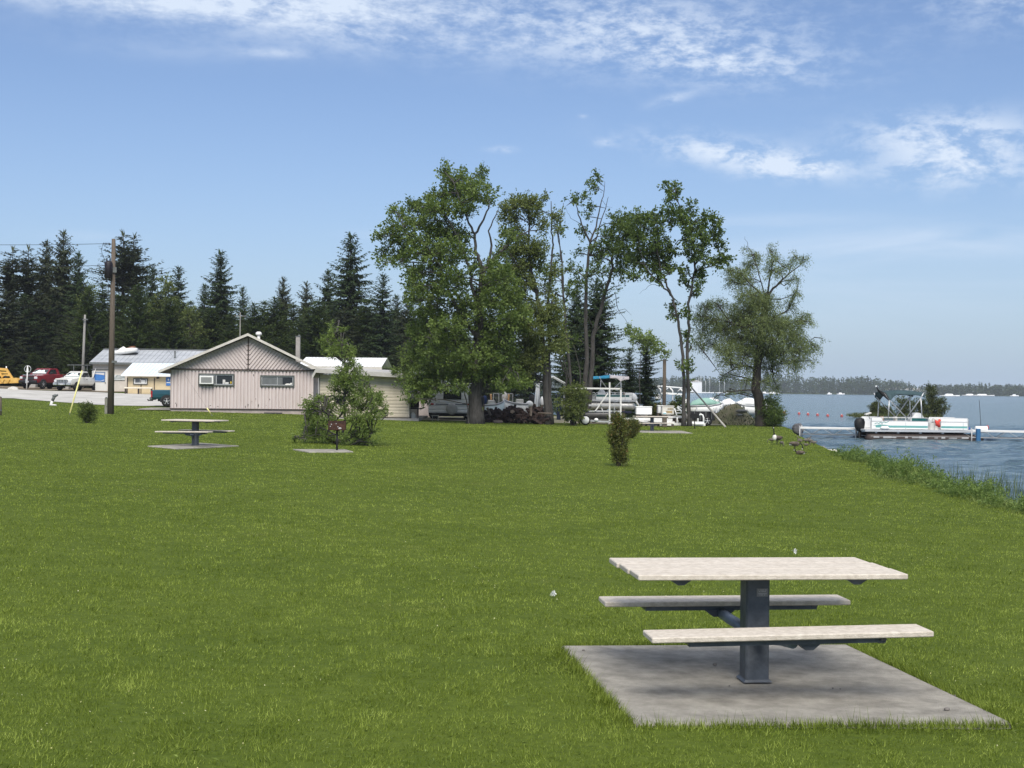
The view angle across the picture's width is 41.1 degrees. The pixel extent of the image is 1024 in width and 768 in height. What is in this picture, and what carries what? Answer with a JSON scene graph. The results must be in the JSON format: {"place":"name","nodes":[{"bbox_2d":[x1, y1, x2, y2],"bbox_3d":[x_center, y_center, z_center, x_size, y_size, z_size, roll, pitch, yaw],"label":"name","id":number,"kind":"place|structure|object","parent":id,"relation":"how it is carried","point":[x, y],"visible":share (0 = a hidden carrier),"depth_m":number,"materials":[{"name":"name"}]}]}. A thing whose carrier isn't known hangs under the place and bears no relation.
{"place":"outdoors","nodes":[
{"label":"outdoors","id":0,"kind":"place"},
{"bbox_2d":[0,389,1023,767],"bbox_3d":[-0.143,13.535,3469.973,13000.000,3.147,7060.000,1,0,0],"label":"ground","id":1,"kind":"structure","parent":0,"point":[354,675],"depth_m":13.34,"materials":[{"name":"green plant"}]},
{"bbox_2d":[1,342,38,386],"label":"evergreen shrub","id":2,"kind":"object","parent":1,"relation":"on","point":[19,361],"visible":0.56,"depth_m":141.70,"materials":[{"name":"green plant"}]},
{"bbox_2d":[0,245,42,313],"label":"spruce tree","id":3,"kind":"object","parent":1,"relation":"on","point":[11,281],"visible":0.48,"depth_m":149.58,"materials":[{"name":"green plant"}]},
{"bbox_2d":[0,290,46,385],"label":"spruce tree","id":4,"kind":"object","parent":1,"relation":"on","point":[11,332],"visible":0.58,"depth_m":143.54,"materials":[{"name":"green plant"}]},
{"bbox_2d":[0,244,52,307],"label":"spruce tree","id":5,"kind":"object","parent":1,"relation":"on","point":[25,273],"visible":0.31,"depth_m":151.75,"materials":[{"name":"green plant"}]},
{"bbox_2d":[3,293,53,374],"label":"spruce tree","id":6,"kind":"object","parent":1,"relation":"on","point":[29,321],"visible":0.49,"depth_m":146.28,"materials":[{"name":"green plant"}]},
{"bbox_2d":[14,353,45,385],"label":"evergreen shrub","id":7,"kind":"object","parent":1,"relation":"on","point":[33,363],"visible":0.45,"depth_m":138.77,"materials":[{"name":"green plant"}]},
{"bbox_2d":[16,290,63,366],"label":"spruce tree","id":8,"kind":"object","parent":1,"relation":"on","point":[42,306],"visible":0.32,"depth_m":148.51,"materials":[{"name":"green plant"}]},
{"bbox_2d":[31,240,56,316],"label":"spruce tree","id":9,"kind":"object","parent":1,"relation":"on","point":[47,254],"visible":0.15,"depth_m":154.76,"materials":[{"name":"green plant"}]},
{"bbox_2d":[33,306,63,367],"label":"spruce tree","id":10,"kind":"object","parent":1,"relation":"on","point":[52,333],"visible":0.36,"depth_m":148.49,"materials":[{"name":"green plant"}]},
{"bbox_2d":[40,318,77,373],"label":"spruce tree","id":11,"kind":"object","parent":1,"relation":"on","point":[62,340],"visible":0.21,"depth_m":143.62,"materials":[{"name":"green plant"}]},
{"bbox_2d":[0,386,124,391],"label":"dirt verge","id":12,"kind":"structure","parent":1,"relation":"on","point":[45,388],"depth_m":128.66,"materials":[{"name":"soil"}]},
{"bbox_2d":[18,368,64,388],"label":"pickup truck","id":13,"kind":"object","parent":12,"relation":"on","point":[42,378],"visible":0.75,"depth_m":128.03,"materials":[{"name":"red paint"}]},
{"bbox_2d":[53,365,95,390],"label":"pickup truck","id":14,"kind":"object","parent":12,"relation":"on","point":[70,379],"visible":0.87,"depth_m":125.88,"materials":[{"name":"white paint"}]},
{"bbox_2d":[40,229,84,335],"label":"spruce tree","id":15,"kind":"object","parent":1,"relation":"on","point":[59,278],"visible":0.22,"depth_m":151.58,"materials":[{"name":"green plant"}]},
{"bbox_2d":[51,346,76,374],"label":"evergreen shrub","id":16,"kind":"object","parent":1,"relation":"on","point":[68,350],"visible":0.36,"depth_m":141.65,"materials":[{"name":"green plant"}]},
{"bbox_2d":[52,252,98,365],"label":"spruce tree","id":17,"kind":"object","parent":1,"relation":"on","point":[78,281],"visible":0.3,"depth_m":149.66,"materials":[{"name":"green plant"}]},
{"bbox_2d":[0,389,162,405],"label":"gravel lot","id":18,"kind":"structure","parent":1,"relation":"on","point":[123,399],"depth_m":108.74,"materials":[{"name":"grey gravel"}]},
{"bbox_2d":[69,341,98,387],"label":"evergreen shrub","id":19,"kind":"object","parent":1,"relation":"on","point":[90,358],"visible":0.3,"depth_m":138.67,"materials":[{"name":"green plant"}]},
{"bbox_2d":[73,401,100,422],"bbox_3d":[-18.336,1.211,58.990,0.974,1.092,1.110,1,0,10],"label":"cedar shrub","id":20,"kind":"object","parent":1,"relation":"on","point":[87,414],"visible":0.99,"depth_m":58.82,"materials":[{"name":"green plant"}]},
{"bbox_2d":[54,286,120,374],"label":"cedar tree","id":21,"kind":"object","parent":1,"relation":"on","point":[88,310],"visible":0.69,"depth_m":139.46,"materials":[{"name":"green plant"}]},
{"bbox_2d":[65,283,129,358],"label":"cedar tree","id":22,"kind":"object","parent":1,"relation":"on","point":[105,306],"visible":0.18,"depth_m":143.74,"materials":[{"name":"green plant"}]},
{"bbox_2d":[101,239,116,413],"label":"utility pole","id":23,"kind":"object","parent":1,"relation":"on","point":[110,269],"visible":0.99,"depth_m":75.94,"materials":[{"name":"black wood"}]},
{"bbox_2d":[93,293,131,347],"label":"cedar tree","id":24,"kind":"object","parent":1,"relation":"on","point":[117,307],"visible":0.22,"depth_m":143.70,"materials":[{"name":"green plant"}]},
{"bbox_2d":[83,230,162,321],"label":"spruce tree","id":25,"kind":"object","parent":1,"relation":"on","point":[126,260],"visible":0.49,"depth_m":157.54,"materials":[{"name":"green plant"}]},
{"bbox_2d":[97,283,172,351],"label":"cedar tree","id":26,"kind":"object","parent":1,"relation":"on","point":[135,334],"visible":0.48,"depth_m":139.51,"materials":[{"name":"green plant"}]},
{"bbox_2d":[99,232,175,324],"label":"spruce tree","id":27,"kind":"object","parent":1,"relation":"on","point":[135,254],"visible":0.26,"depth_m":159.84,"materials":[{"name":"green plant"}]},
{"bbox_2d":[121,363,173,393],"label":"lean to office","id":28,"kind":"structure","parent":1,"relation":"on","point":[141,376],"depth_m":121.50,"materials":[{"name":"white metal"}]},
{"bbox_2d":[89,348,208,390],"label":"building","id":29,"kind":"structure","parent":1,"relation":"on","point":[99,361],"depth_m":128.24,"materials":[{"name":"grey metal"}]},
{"bbox_2d":[141,267,159,310],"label":"spruce tree","id":30,"kind":"object","parent":1,"relation":"on","point":[152,287],"visible":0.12,"depth_m":154.90,"materials":[{"name":"green plant"}]},
{"bbox_2d":[147,390,169,406],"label":"pickup truck","id":31,"kind":"object","parent":1,"relation":"on","point":[162,397],"visible":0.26,"depth_m":93.97,"materials":[{"name":"teal paint"}]},
{"bbox_2d":[130,291,193,342],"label":"cedar tree","id":32,"kind":"object","parent":1,"relation":"on","point":[158,307],"visible":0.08,"depth_m":147.41,"materials":[{"name":"green plant"}]},
{"bbox_2d":[147,272,188,344],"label":"tree","id":33,"kind":"object","parent":1,"relation":"on","point":[166,288],"visible":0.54,"depth_m":146.88,"materials":[{"name":"green plant"}]},
{"bbox_2d":[140,297,207,348],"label":"cedar tree","id":34,"kind":"object","parent":1,"relation":"on","point":[169,335],"visible":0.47,"depth_m":140.60,"materials":[{"name":"green plant"}]},
{"bbox_2d":[167,266,192,331],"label":"spruce tree","id":35,"kind":"object","parent":1,"relation":"on","point":[178,285],"visible":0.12,"depth_m":149.84,"materials":[{"name":"green plant"}]},
{"bbox_2d":[147,443,237,448],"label":"concrete slab","id":36,"kind":"structure","parent":1,"relation":"on","point":[190,446],"depth_m":40.78,"materials":[{"name":"grey concrete"}]},
{"bbox_2d":[155,419,234,445],"bbox_3d":[-9.591,1.474,41.334,1.883,0.783,1.635,1,0,19],"label":"picnic table","id":37,"kind":"object","parent":36,"relation":"on","point":[195,433],"visible":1,"depth_m":41.23,"materials":[{"name":"stone"}]},
{"bbox_2d":[176,304,212,348],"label":"leafy tree","id":38,"kind":"object","parent":1,"relation":"on","point":[187,316],"visible":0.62,"depth_m":145.89,"materials":[{"name":"green plant"}]},
{"bbox_2d":[188,307,227,347],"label":"cedar tree","id":39,"kind":"object","parent":1,"relation":"on","point":[210,324],"visible":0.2,"depth_m":147.68,"materials":[{"name":"green plant"}]},
{"bbox_2d":[197,249,243,343],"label":"spruce tree","id":40,"kind":"object","parent":1,"relation":"on","point":[220,300],"visible":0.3,"depth_m":149.61,"materials":[{"name":"green plant"}]},
{"bbox_2d":[216,309,241,344],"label":"cedar tree","id":41,"kind":"object","parent":1,"relation":"on","point":[232,317],"visible":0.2,"depth_m":142.77,"materials":[{"name":"green plant"}]},
{"bbox_2d":[233,286,251,334],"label":"spruce tree","id":42,"kind":"object","parent":1,"relation":"on","point":[241,303],"visible":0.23,"depth_m":147.92,"materials":[{"name":"green plant"}]},
{"bbox_2d":[158,332,328,414],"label":"house","id":43,"kind":"structure","parent":1,"relation":"on","point":[247,373],"depth_m":85.94,"materials":[{"name":"beige wood"}]},
{"bbox_2d":[198,373,233,385],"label":"window","id":44,"kind":"structure","parent":43,"relation":"in","point":[205,379],"depth_m":85.72,"materials":[{"name":"grey glass"}]},
{"bbox_2d":[260,375,294,386],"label":"window","id":45,"kind":"structure","parent":43,"relation":"in","point":[265,380],"depth_m":86.19,"materials":[{"name":"grey glass"}]},
{"bbox_2d":[218,302,285,351],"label":"cedar tree","id":46,"kind":"object","parent":1,"relation":"on","point":[258,322],"visible":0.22,"depth_m":140.72,"materials":[{"name":"green plant"}]},
{"bbox_2d":[239,300,293,356],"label":"cedar tree","id":47,"kind":"object","parent":1,"relation":"on","point":[264,303],"visible":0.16,"depth_m":144.69,"materials":[{"name":"green plant"}]},
{"bbox_2d":[264,295,295,354],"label":"cedar tree","id":48,"kind":"object","parent":1,"relation":"on","point":[276,308],"visible":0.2,"depth_m":145.81,"materials":[{"name":"green plant"}]},
{"bbox_2d":[269,277,296,326],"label":"spruce tree","id":49,"kind":"object","parent":1,"relation":"on","point":[282,293],"visible":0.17,"depth_m":159.83,"materials":[{"name":"green plant"}]},
{"bbox_2d":[280,318,307,359],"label":"spruce tree","id":50,"kind":"object","parent":1,"relation":"on","point":[294,338],"visible":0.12,"depth_m":143.76,"materials":[{"name":"green plant"}]},
{"bbox_2d":[292,280,315,321],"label":"spruce tree","id":51,"kind":"object","parent":1,"relation":"on","point":[307,297],"visible":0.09,"depth_m":157.89,"materials":[{"name":"green plant"}]},
{"bbox_2d":[282,300,357,365],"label":"cedar tree","id":52,"kind":"object","parent":1,"relation":"on","point":[312,346],"visible":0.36,"depth_m":141.34,"materials":[{"name":"green plant"}]},
{"bbox_2d":[293,449,352,452],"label":"concrete slab","id":53,"kind":"structure","parent":1,"relation":"on","point":[324,450],"depth_m":40.03,"materials":[{"name":"grey concrete"}]},
{"bbox_2d":[328,421,345,449],"bbox_3d":[-5.187,1.598,40.476,0.512,0.992,0.402,1,0,-5],"label":"park grill","id":54,"kind":"object","parent":53,"relation":"on","point":[337,426],"visible":0.99,"depth_m":40.30,"materials":[{"name":"black metal"}]},
{"bbox_2d":[310,269,336,333],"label":"spruce tree","id":55,"kind":"object","parent":1,"relation":"on","point":[327,278],"visible":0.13,"depth_m":155.69,"materials":[{"name":"green plant"}]},
{"bbox_2d":[288,319,392,445],"bbox_3d":[-5.662,0.026,45.124,3.575,4.435,2.927,1,0,0],"label":"young ash tree","id":56,"kind":"object","parent":1,"relation":"on","point":[343,377],"visible":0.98,"depth_m":44.68,"materials":[{"name":"green plant"}]},
{"bbox_2d":[301,357,391,394],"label":"white roofed building","id":57,"kind":"structure","parent":1,"relation":"on","point":[365,363],"depth_m":113.92,"materials":[{"name":"grey metal"}]},
{"bbox_2d":[328,307,368,357],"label":"spruce tree","id":58,"kind":"object","parent":1,"relation":"on","point":[344,319],"visible":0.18,"depth_m":143.75,"materials":[{"name":"green plant"}]},
{"bbox_2d":[322,232,377,352],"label":"spruce tree","id":59,"kind":"object","parent":1,"relation":"on","point":[350,283],"visible":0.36,"depth_m":147.55,"materials":[{"name":"green plant"}]},
{"bbox_2d":[343,301,390,357],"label":"cedar tree","id":60,"kind":"object","parent":1,"relation":"on","point":[365,321],"visible":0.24,"depth_m":144.40,"materials":[{"name":"green plant"}]},
{"bbox_2d":[312,367,427,420],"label":"log sided shed","id":61,"kind":"structure","parent":1,"relation":"on","point":[384,380],"depth_m":77.94,"materials":[{"name":"wood"}]},
{"bbox_2d":[356,273,407,369],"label":"spruce tree","id":62,"kind":"object","parent":1,"relation":"on","point":[381,344],"visible":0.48,"depth_m":141.68,"materials":[{"name":"green plant"}]},
{"bbox_2d":[389,294,405,350],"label":"spruce tree","id":63,"kind":"object","parent":1,"relation":"on","point":[395,301],"visible":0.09,"depth_m":149.88,"materials":[{"name":"green plant"}]},
{"bbox_2d":[392,297,428,362],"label":"spruce tree","id":64,"kind":"object","parent":1,"relation":"on","point":[405,312],"visible":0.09,"depth_m":144.74,"materials":[{"name":"green plant"}]},
{"bbox_2d":[369,158,538,423],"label":"maple tree","id":65,"kind":"object","parent":1,"relation":"on","point":[497,279],"visible":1,"depth_m":75.46,"materials":[{"name":"green plant"}]},
{"bbox_2d":[457,334,518,406],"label":"spruce tree","id":66,"kind":"object","parent":1,"relation":"on","point":[486,392],"visible":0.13,"depth_m":145.43,"materials":[{"name":"green plant"}]},
{"bbox_2d":[486,325,535,402],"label":"spruce tree","id":67,"kind":"object","parent":1,"relation":"on","point":[520,393],"visible":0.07,"depth_m":148.79,"materials":[{"name":"green plant"}]},
{"bbox_2d":[495,188,574,424],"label":"maple tree","id":68,"kind":"object","parent":1,"relation":"on","point":[539,346],"visible":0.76,"depth_m":78.75,"materials":[{"name":"green plant"}]},
{"bbox_2d":[516,338,555,409],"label":"spruce tree","id":69,"kind":"object","parent":1,"relation":"on","point":[533,388],"visible":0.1,"depth_m":150.93,"materials":[{"name":"green plant"}]},
{"bbox_2d":[422,416,721,424],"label":"yard","id":70,"kind":"structure","parent":1,"relation":"on","point":[454,418],"depth_m":85.46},
{"bbox_2d":[428,381,470,419],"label":"travel trailer","id":71,"kind":"object","parent":70,"relation":"on","point":[443,408],"visible":0.61,"depth_m":82.46,"materials":[{"name":"grey metal"}]},
{"bbox_2d":[534,167,635,421],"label":"maple tree","id":72,"kind":"object","parent":70,"relation":"on","point":[620,224],"visible":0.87,"depth_m":85.83,"materials":[{"name":"green plant"}]},
{"bbox_2d":[569,382,631,423],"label":"boat lift","id":73,"kind":"object","parent":70,"relation":"on","point":[609,405],"visible":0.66,"depth_m":81.95,"materials":[{"name":"metal"}]},
{"bbox_2d":[691,411,714,425],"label":"utility trailer","id":74,"kind":"object","parent":70,"relation":"on","point":[709,417],"visible":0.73,"depth_m":85.77,"materials":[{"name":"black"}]},
{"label":"timber block","id":75,"kind":"object","parent":70,"relation":"on","visible":0},
{"bbox_2d":[562,375,639,409],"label":"pontoon boat","id":76,"kind":"object","parent":75,"relation":"on","point":[627,401],"visible":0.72,"depth_m":91.22,"materials":[{"name":"silver metal"}]},
{"bbox_2d":[554,380,592,425],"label":"leafy bush","id":77,"kind":"object","parent":1,"relation":"on","point":[573,410],"visible":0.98,"depth_m":77.71,"materials":[{"name":"green plant"}]},
{"bbox_2d":[540,290,611,415],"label":"spruce tree","id":78,"kind":"object","parent":1,"relation":"on","point":[573,320],"visible":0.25,"depth_m":107.63,"materials":[{"name":"green plant"}]},
{"bbox_2d":[551,276,638,414],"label":"spruce tree","id":79,"kind":"object","parent":1,"relation":"on","point":[604,361],"visible":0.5,"depth_m":103.59,"materials":[{"name":"green plant"}]},
{"bbox_2d":[602,411,632,465],"bbox_3d":[2.864,1.474,36.315,0.817,1.612,0.844,1,0,24],"label":"cedar shrub","id":80,"kind":"object","parent":1,"relation":"on","point":[617,435],"visible":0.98,"depth_m":36.20,"materials":[{"name":"green plant"}]},
{"bbox_2d":[613,347,638,416],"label":"spruce tree","id":81,"kind":"object","parent":1,"relation":"on","point":[629,368],"visible":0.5,"depth_m":100.85,"materials":[{"name":"green plant"}]},
{"bbox_2d":[622,416,642,437],"bbox_3d":[5.046,1.849,58.166,1.113,1.081,1.200,1,0,0],"label":"cedar shrub","id":82,"kind":"object","parent":1,"relation":"on","point":[635,425],"visible":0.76,"depth_m":58.02,"materials":[{"name":"green plant"}]},
{"bbox_2d":[625,343,667,417],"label":"spruce tree","id":83,"kind":"object","parent":1,"relation":"on","point":[646,389],"visible":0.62,"depth_m":98.80,"materials":[{"name":"green plant"}]},
{"bbox_2d":[624,320,671,417],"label":"young maple","id":84,"kind":"object","parent":1,"relation":"on","point":[645,339],"visible":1,"depth_m":96.73,"materials":[{"name":"green plant"}]},
{"bbox_2d":[620,180,736,425],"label":"maple tree","id":85,"kind":"object","parent":1,"relation":"on","point":[657,244],"visible":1,"depth_m":82.18,"materials":[{"name":"green plant"}]},
{"bbox_2d":[712,404,754,424],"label":"earth mound","id":86,"kind":"object","parent":1,"relation":"on","point":[728,411],"visible":0.69,"depth_m":90.81,"materials":[{"name":"green plant"}]},
{"bbox_2d":[685,242,830,426],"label":"willow tree","id":87,"kind":"object","parent":1,"relation":"on","point":[758,349],"visible":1,"depth_m":85.20,"materials":[{"name":"green plant"}]},
{"bbox_2d":[761,391,786,423],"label":"willow suckers","id":88,"kind":"object","parent":87,"relation":"attached to","point":[771,401],"visible":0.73,"depth_m":85.40,"materials":[{"name":"green plant"}]},
{"bbox_2d":[753,404,790,426],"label":"overhanging bush","id":89,"kind":"object","parent":1,"relation":"on","point":[776,420],"visible":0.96,"depth_m":84.84,"materials":[{"name":"green plant"}]},
{"bbox_2d":[535,374,1023,395],"bbox_3d":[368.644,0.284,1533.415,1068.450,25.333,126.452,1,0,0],"label":"wood","id":90,"kind":"object","parent":1,"relation":"on","point":[854,386],"visible":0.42,"depth_m":1504.34,"materials":[{"name":"green plant"}]},
{"bbox_2d":[563,644,1010,728],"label":"concrete slab","id":91,"kind":"structure","parent":1,"relation":"on","point":[667,682],"depth_m":9.18,"materials":[{"name":"grey concrete"}]},
{"bbox_2d":[599,557,933,682],"bbox_3d":[1.663,1.642,9.399,1.883,0.783,1.635,1,0,-6],"label":"picnic table","id":92,"kind":"object","parent":91,"relation":"on","point":[752,634],"visible":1,"depth_m":9.29,"materials":[{"name":"concrete"}]},
{"bbox_2d":[828,444,1023,512],"bbox_3d":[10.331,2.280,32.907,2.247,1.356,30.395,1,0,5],"label":"bank weeds","id":93,"kind":"object","parent":1,"relation":"on","point":[962,487],"visible":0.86,"depth_m":32.40,"materials":[{"name":"green plant"}]},
{"bbox_2d":[893,451,1023,501],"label":"reeds","id":94,"kind":"object","parent":1,"relation":"on","point":[1006,485],"visible":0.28,"depth_m":33.07,"materials":[{"name":"green plant"}]},
{"bbox_2d":[0,0,1023,391],"label":"sky","id":95,"kind":"structure","parent":0,"point":[881,141],"materials":[{"name":"blue"}]},
{"bbox_2d":[515,391,1023,501],"bbox_3d":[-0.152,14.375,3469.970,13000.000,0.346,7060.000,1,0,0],"label":"water","id":96,"kind":"structure","parent":0,"point":[1000,412],"depth_m":89.90,"materials":[{"name":"blue liquid"}]},
{"bbox_2d":[685,398,723,412],"bbox_3d":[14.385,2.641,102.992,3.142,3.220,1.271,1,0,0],"label":"motor boat","id":97,"kind":"object","parent":96,"relation":"on","point":[697,405],"visible":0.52,"depth_m":102.55,"materials":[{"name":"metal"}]},
{"bbox_2d":[799,425,1023,440],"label":"boat dock","id":98,"kind":"object","parent":96,"relation":"on","point":[978,437],"visible":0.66,"depth_m":74.49,"materials":[{"name":"metal"}]},
{"bbox_2d":[854,386,987,440],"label":"pontoon boat","id":99,"kind":"object","parent":96,"relation":"on","point":[919,425],"visible":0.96,"depth_m":74.01,"materials":[{"name":"silver metal"}]},
{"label":"islet","id":100,"kind":"structure","parent":0,"visible":0},
{"bbox_2d":[846,412,942,417],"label":"marsh grass","id":101,"kind":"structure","parent":100,"relation":"on","point":[857,414],"depth_m":137.38,"materials":[{"name":"green plant"}]},
{"bbox_2d":[891,395,917,414],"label":"islet bush","id":102,"kind":"object","parent":100,"relation":"on","point":[901,401],"visible":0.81,"depth_m":138.15,"materials":[{"name":"green plant"}]},
{"bbox_2d":[923,383,938,416],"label":"islet evergreen","id":103,"kind":"object","parent":100,"relation":"on","point":[931,395],"visible":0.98,"depth_m":138.32,"materials":[{"name":"green plant"}]},
{"bbox_2d":[928,396,950,416],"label":"islet bush","id":104,"kind":"object","parent":100,"relation":"on","point":[940,408],"visible":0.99,"depth_m":138.06,"materials":[{"name":"green plant"}]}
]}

